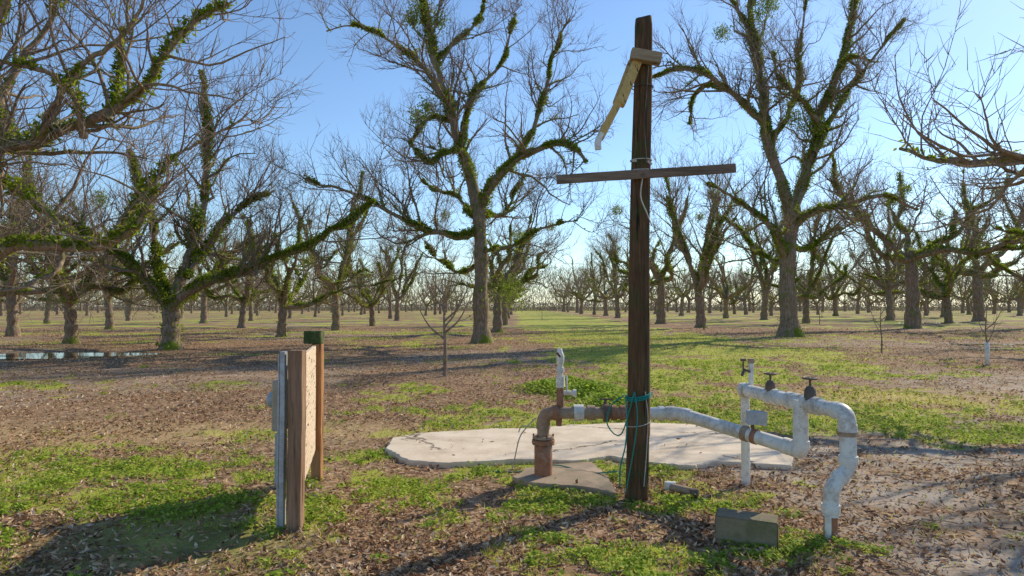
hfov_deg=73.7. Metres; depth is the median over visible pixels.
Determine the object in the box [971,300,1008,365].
young pecan tree
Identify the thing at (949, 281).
pecan tree
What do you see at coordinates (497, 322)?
pecan tree
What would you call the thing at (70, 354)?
puddle
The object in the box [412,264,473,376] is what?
young pecan tree
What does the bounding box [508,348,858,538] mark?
irrigation pipework
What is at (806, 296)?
pecan tree
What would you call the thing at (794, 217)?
pecan tree
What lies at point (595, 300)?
pecan tree
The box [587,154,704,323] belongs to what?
pecan tree
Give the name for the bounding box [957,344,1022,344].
puddle
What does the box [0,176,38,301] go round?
pecan tree
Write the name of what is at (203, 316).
pecan tree
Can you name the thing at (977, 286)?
pecan tree
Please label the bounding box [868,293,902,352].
young pecan tree
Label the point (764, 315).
pecan tree
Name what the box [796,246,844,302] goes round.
pecan tree
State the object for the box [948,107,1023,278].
pecan tree
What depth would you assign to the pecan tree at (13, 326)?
35.47 m
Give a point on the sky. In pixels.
(340, 97)
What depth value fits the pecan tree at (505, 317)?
55.29 m
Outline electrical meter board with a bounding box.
[266,330,323,531]
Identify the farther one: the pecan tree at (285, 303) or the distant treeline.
the distant treeline
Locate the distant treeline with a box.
[1,264,1023,310]
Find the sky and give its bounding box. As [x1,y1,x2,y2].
[0,0,1023,306]
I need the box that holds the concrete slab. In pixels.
[385,423,793,469]
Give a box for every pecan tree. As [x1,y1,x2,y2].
[0,0,324,339]
[0,31,425,350]
[0,105,222,343]
[0,110,165,336]
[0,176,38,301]
[0,196,108,323]
[53,172,149,328]
[164,198,294,327]
[166,197,245,322]
[209,162,412,336]
[239,0,630,343]
[264,143,409,330]
[308,226,417,325]
[366,221,431,320]
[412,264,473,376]
[423,215,553,324]
[438,165,571,332]
[559,245,623,314]
[581,216,657,317]
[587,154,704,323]
[620,137,763,327]
[622,0,958,336]
[690,261,722,329]
[702,262,750,313]
[724,183,869,322]
[731,191,816,319]
[777,108,1023,328]
[795,235,891,315]
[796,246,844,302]
[822,182,972,318]
[830,0,1023,253]
[839,177,1003,322]
[868,139,1023,321]
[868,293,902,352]
[883,207,989,316]
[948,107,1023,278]
[955,146,1023,298]
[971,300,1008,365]
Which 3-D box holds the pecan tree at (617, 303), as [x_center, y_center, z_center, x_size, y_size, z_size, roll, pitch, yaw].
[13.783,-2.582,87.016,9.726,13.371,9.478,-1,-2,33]
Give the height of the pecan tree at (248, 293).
10.407 m
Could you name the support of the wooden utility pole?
on the ground at (584, 323)
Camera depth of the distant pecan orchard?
119.12 m
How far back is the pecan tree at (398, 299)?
72.55 m
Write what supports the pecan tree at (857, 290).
on the ground at (584, 323)
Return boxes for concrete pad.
[512,462,615,499]
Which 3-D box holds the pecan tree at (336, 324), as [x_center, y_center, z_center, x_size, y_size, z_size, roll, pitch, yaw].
[-11.441,-3.446,44.119,10.886,12.763,12.009,1,-2,-36]
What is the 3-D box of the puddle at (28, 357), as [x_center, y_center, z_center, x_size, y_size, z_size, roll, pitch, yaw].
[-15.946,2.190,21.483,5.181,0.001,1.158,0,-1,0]
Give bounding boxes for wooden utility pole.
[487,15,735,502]
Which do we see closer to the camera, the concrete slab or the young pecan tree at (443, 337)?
the concrete slab
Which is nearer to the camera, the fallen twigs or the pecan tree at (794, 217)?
the fallen twigs
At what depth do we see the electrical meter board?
4.89 m
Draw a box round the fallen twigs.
[0,373,1023,575]
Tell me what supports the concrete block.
on the ground at (584, 323)
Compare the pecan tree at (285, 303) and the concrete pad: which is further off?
the pecan tree at (285, 303)
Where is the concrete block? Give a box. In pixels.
[714,507,778,549]
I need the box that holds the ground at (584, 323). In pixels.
[0,307,1023,575]
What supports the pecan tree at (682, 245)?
on the ground at (584, 323)
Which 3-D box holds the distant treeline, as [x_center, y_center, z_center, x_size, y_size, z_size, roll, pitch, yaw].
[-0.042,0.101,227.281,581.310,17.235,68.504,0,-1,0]
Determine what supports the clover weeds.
on the ground at (584, 323)
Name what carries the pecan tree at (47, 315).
on the ground at (584, 323)
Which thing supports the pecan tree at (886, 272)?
on the ground at (584, 323)
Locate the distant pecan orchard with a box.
[0,211,1023,320]
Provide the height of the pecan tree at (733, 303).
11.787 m
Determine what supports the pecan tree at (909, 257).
on the ground at (584, 323)
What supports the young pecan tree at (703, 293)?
on the ground at (584, 323)
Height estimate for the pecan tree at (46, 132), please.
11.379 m
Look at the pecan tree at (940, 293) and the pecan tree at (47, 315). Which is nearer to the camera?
the pecan tree at (47, 315)
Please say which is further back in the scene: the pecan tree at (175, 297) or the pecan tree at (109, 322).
the pecan tree at (109, 322)
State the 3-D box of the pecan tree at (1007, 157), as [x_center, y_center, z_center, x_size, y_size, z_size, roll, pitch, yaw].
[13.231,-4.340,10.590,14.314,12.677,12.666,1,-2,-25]
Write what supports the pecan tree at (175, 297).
on the ground at (584, 323)
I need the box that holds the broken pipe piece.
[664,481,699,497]
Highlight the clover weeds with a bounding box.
[0,358,1023,575]
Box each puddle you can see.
[0,353,165,355]
[0,356,86,358]
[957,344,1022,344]
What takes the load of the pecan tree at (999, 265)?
on the ground at (584, 323)
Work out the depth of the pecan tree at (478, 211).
29.22 m
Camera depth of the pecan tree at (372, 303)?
53.41 m
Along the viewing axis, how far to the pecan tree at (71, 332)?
28.56 m

